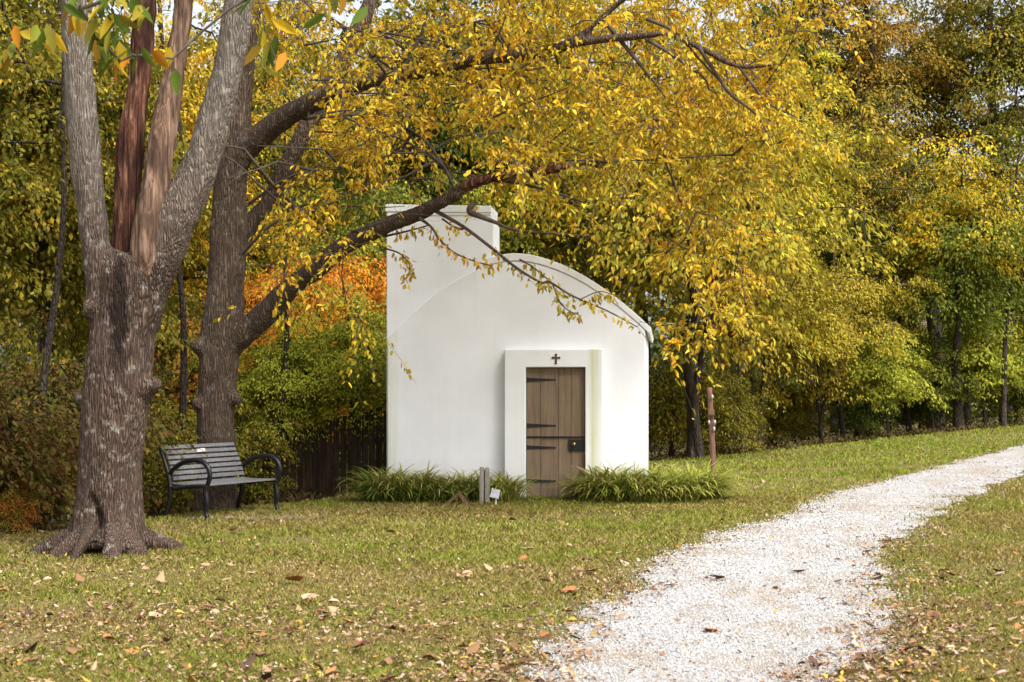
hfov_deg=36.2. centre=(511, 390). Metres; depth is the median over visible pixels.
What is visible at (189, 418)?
woodland bush
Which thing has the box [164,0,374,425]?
woodland tree
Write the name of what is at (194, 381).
woodland tree
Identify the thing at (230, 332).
golden tree
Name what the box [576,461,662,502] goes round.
grass clump
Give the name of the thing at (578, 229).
woodland tree
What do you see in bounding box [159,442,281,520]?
park bench
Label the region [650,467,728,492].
grass clump
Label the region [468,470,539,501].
grass clump
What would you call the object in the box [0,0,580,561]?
split trunk tree
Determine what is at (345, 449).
board fence
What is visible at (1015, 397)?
woodland bush
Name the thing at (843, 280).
woodland tree
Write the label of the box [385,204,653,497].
chapel
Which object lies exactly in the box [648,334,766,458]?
woodland bush
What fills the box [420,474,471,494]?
grass clump
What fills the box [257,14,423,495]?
woodland tree
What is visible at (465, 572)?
fallen leaf
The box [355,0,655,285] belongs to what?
woodland tree
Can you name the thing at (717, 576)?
fallen leaf
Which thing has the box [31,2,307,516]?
woodland tree
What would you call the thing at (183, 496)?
woodland bush
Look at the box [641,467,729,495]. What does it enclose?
grass clump
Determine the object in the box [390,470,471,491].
grass clump
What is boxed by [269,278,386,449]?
woodland tree
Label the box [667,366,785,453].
woodland bush
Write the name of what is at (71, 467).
woodland bush
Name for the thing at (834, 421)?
woodland tree
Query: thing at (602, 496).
grass clump
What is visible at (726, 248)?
woodland tree
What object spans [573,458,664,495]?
grass clump
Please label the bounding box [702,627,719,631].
fallen leaf
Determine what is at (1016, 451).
gravel drive
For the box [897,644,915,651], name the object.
fallen leaf
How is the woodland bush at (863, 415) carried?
on the ground at (396, 591)
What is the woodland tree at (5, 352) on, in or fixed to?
on the ground at (396, 591)
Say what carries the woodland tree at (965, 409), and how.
on the ground at (396, 591)
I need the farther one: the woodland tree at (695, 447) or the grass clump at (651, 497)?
the woodland tree at (695, 447)
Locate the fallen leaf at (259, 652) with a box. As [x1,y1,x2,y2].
[250,649,267,654]
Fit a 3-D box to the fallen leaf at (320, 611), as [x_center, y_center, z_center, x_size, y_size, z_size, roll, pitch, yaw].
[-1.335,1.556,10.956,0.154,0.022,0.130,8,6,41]
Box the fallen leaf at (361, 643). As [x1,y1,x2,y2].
[353,640,373,647]
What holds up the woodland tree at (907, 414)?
on the ground at (396, 591)
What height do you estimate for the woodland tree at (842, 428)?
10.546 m
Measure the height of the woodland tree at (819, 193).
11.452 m
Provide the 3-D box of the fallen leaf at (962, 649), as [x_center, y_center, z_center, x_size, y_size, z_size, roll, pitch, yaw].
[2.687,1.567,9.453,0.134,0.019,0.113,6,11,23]
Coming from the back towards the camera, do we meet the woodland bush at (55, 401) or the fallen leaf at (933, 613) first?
the woodland bush at (55, 401)
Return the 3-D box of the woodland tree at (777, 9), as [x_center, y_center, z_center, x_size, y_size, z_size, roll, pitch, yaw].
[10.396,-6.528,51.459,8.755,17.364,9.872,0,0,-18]
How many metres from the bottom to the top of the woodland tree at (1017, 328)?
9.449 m
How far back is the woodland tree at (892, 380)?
39.63 m
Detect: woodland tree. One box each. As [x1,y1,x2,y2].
[0,0,113,530]
[0,0,180,347]
[0,0,213,529]
[0,53,188,390]
[0,83,61,367]
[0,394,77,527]
[2,141,210,410]
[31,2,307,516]
[67,87,207,379]
[95,0,256,515]
[148,287,296,444]
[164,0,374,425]
[171,14,318,353]
[184,1,365,490]
[187,301,367,451]
[201,211,386,494]
[205,42,340,500]
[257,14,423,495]
[268,0,598,248]
[269,169,497,423]
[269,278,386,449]
[326,10,418,402]
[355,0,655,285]
[357,8,590,243]
[421,0,635,273]
[499,0,729,317]
[520,30,918,458]
[529,21,688,304]
[591,7,747,451]
[633,226,859,450]
[667,18,841,444]
[688,47,868,445]
[692,87,790,451]
[698,0,968,439]
[757,0,992,434]
[757,235,944,444]
[774,97,934,438]
[784,214,884,431]
[795,62,910,442]
[824,0,1023,427]
[831,126,1023,431]
[834,319,946,437]
[835,26,946,438]
[857,55,967,435]
[878,222,955,424]
[889,0,1023,423]
[898,327,986,431]
[921,300,1023,428]
[925,259,1014,419]
[935,54,1023,427]
[949,162,1023,358]
[969,199,1023,345]
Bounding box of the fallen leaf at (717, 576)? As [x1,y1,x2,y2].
[709,574,723,577]
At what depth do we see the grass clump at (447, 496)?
21.86 m
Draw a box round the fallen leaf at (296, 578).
[284,576,303,580]
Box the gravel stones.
[469,456,1023,681]
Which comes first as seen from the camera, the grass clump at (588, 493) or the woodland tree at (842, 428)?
the grass clump at (588, 493)
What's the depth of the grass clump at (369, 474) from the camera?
22.16 m
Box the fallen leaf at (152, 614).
[149,612,163,616]
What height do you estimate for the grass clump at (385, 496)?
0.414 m
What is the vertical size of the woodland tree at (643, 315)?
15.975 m
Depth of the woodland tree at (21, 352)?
53.64 m
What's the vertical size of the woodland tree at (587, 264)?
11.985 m
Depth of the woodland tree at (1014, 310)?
45.70 m
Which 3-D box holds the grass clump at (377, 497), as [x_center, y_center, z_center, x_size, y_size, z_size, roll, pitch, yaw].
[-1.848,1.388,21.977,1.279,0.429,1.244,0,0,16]
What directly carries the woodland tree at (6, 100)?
on the ground at (396, 591)
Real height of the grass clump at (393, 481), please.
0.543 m
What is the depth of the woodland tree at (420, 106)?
47.53 m
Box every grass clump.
[335,477,374,501]
[337,463,427,499]
[345,476,416,503]
[345,476,423,502]
[346,466,420,497]
[348,469,434,502]
[361,467,450,501]
[368,460,460,494]
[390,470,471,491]
[395,479,438,502]
[404,472,463,502]
[410,472,473,495]
[411,471,478,503]
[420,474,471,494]
[431,467,508,500]
[446,472,516,499]
[453,470,529,498]
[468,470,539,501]
[474,474,536,495]
[550,469,610,494]
[553,477,609,498]
[554,470,643,502]
[555,462,647,495]
[555,475,627,501]
[572,481,638,501]
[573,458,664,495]
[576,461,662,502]
[583,470,678,502]
[609,462,708,498]
[618,475,691,503]
[619,463,690,493]
[640,471,701,502]
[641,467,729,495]
[647,457,759,493]
[647,467,726,503]
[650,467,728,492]
[665,473,725,501]
[670,470,736,500]
[686,469,751,494]
[699,475,749,499]
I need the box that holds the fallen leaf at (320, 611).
[313,608,331,613]
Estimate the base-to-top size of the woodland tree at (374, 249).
7.446 m
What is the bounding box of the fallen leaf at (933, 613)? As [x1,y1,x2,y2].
[927,610,942,618]
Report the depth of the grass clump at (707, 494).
22.19 m
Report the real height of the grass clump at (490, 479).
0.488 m
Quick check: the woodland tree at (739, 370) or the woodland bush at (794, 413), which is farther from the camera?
the woodland bush at (794, 413)
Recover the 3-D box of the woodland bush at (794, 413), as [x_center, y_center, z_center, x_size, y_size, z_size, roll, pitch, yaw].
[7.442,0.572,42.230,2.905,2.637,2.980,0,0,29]
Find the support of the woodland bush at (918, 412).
on the ground at (396, 591)
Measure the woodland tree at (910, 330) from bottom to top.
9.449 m
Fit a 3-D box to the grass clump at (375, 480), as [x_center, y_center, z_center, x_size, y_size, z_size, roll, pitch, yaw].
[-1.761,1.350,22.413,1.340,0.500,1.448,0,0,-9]
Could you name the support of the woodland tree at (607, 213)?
on the ground at (396, 591)
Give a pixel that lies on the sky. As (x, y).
(197, 8)
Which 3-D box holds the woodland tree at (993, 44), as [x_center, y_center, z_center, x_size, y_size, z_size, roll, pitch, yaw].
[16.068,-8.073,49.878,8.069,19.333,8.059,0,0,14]
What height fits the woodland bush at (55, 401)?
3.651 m
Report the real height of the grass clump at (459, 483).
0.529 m
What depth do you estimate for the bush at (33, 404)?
19.05 m
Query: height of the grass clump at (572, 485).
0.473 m
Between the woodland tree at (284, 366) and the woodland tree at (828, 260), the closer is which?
the woodland tree at (284, 366)
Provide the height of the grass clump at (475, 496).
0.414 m
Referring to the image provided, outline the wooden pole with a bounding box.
[707,387,715,476]
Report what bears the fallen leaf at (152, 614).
on the ground at (396, 591)
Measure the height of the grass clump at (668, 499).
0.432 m
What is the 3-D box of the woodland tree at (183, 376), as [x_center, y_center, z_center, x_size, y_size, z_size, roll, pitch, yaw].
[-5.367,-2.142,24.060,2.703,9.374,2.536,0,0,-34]
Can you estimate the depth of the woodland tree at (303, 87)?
50.87 m
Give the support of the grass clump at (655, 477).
on the ground at (396, 591)
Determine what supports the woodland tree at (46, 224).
on the ground at (396, 591)
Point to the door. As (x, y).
(571, 380)
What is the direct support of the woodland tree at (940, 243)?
on the ground at (396, 591)
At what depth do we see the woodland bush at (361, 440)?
29.87 m
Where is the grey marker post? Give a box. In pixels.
[479,467,489,503]
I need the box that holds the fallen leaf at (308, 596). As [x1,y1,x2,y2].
[302,593,320,599]
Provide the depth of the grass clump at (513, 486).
22.17 m
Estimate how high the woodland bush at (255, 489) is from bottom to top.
1.585 m
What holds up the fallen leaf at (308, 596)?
on the ground at (396, 591)
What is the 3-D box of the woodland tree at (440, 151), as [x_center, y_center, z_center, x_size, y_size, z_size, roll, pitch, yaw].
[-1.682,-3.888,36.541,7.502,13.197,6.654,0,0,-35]
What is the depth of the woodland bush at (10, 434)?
17.56 m
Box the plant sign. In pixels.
[490,488,500,503]
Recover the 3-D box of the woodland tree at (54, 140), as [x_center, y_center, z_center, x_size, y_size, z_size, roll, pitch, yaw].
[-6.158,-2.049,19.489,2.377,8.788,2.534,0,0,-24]
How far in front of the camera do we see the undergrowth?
38.27 m
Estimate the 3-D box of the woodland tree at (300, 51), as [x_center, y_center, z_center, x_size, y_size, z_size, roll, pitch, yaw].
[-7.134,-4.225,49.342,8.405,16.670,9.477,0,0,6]
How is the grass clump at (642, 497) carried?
on the ground at (396, 591)
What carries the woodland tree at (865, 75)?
on the ground at (396, 591)
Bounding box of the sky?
[0,0,1023,391]
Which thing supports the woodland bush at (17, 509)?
on the ground at (396, 591)
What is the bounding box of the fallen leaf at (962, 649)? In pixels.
[946,645,967,651]
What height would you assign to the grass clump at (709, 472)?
0.665 m
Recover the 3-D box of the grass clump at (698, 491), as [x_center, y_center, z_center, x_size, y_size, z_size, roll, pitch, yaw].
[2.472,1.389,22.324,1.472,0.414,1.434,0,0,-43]
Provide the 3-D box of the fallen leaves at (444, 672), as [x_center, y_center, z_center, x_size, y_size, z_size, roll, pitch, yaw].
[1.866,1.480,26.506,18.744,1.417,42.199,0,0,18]
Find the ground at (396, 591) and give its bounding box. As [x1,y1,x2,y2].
[0,395,1023,681]
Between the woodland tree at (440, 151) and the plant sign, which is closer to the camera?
the plant sign
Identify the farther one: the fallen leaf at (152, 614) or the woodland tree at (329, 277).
the woodland tree at (329, 277)
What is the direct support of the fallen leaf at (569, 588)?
on the ground at (396, 591)
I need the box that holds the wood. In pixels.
[0,0,1023,481]
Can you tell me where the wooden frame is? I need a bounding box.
[446,491,469,505]
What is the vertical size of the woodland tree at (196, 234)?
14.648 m
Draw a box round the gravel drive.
[523,445,1023,681]
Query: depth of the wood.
70.33 m
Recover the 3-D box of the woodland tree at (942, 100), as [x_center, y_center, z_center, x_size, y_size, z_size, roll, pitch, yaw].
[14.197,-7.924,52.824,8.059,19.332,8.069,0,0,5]
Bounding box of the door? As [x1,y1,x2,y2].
[526,368,584,497]
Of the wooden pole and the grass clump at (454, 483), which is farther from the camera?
the wooden pole
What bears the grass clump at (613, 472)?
on the ground at (396, 591)
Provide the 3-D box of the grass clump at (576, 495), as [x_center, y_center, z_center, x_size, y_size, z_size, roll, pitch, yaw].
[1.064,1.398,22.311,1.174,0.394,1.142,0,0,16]
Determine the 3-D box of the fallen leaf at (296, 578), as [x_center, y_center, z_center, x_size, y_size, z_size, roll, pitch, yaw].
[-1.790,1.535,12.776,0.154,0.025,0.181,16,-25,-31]
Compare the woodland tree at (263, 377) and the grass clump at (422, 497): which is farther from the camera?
the woodland tree at (263, 377)
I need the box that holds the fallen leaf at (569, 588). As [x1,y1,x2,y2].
[561,585,575,591]
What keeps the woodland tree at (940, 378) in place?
on the ground at (396, 591)
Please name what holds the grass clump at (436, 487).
on the ground at (396, 591)
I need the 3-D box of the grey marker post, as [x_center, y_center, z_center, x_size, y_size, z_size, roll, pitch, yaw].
[-0.382,1.431,21.720,0.156,0.739,0.060,0,0,0]
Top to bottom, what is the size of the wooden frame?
0.260 m
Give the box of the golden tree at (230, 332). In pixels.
[160,0,891,511]
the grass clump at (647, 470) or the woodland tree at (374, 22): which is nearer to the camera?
the grass clump at (647, 470)
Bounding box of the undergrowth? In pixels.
[0,408,1023,534]
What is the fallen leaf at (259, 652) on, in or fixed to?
on the ground at (396, 591)
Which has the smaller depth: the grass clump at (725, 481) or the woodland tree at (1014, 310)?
the grass clump at (725, 481)
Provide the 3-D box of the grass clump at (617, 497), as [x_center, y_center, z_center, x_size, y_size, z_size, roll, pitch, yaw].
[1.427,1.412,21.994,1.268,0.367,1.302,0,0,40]
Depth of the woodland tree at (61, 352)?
29.41 m
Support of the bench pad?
on the ground at (396, 591)
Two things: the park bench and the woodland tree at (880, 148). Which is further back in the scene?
the woodland tree at (880, 148)
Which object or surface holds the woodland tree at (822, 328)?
on the ground at (396, 591)
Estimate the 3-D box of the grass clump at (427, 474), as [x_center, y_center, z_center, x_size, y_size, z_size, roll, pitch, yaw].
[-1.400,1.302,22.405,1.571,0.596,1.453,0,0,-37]
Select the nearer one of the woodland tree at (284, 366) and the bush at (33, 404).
the bush at (33, 404)
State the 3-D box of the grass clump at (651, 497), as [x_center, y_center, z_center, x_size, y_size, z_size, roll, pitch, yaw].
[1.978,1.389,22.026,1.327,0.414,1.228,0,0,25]
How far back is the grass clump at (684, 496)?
21.96 m
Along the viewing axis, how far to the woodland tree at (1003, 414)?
42.15 m
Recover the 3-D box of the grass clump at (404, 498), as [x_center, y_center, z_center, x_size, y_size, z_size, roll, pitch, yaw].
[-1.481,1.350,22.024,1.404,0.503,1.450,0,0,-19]
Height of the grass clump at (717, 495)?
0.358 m
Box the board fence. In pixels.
[237,407,386,504]
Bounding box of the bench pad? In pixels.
[184,512,324,519]
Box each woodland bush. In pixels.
[0,303,213,534]
[0,389,79,524]
[0,411,77,532]
[0,474,57,537]
[60,360,299,522]
[142,434,195,519]
[236,448,298,505]
[299,374,386,476]
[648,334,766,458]
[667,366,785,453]
[745,366,839,447]
[789,349,916,443]
[849,331,970,435]
[934,319,1023,423]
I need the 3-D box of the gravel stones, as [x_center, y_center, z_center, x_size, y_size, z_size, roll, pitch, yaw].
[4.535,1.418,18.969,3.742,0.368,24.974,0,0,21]
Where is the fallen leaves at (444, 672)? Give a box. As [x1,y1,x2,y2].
[0,426,1023,681]
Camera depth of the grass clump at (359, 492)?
22.24 m
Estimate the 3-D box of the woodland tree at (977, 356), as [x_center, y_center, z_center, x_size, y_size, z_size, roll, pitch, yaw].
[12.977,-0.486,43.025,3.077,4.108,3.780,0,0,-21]
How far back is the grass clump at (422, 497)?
21.86 m
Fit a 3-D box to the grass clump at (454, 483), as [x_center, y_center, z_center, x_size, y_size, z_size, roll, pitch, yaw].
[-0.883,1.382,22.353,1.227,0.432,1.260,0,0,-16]
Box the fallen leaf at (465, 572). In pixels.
[456,570,472,576]
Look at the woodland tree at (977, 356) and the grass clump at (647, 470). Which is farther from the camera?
the woodland tree at (977, 356)
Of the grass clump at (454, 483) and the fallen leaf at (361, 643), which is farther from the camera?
the grass clump at (454, 483)

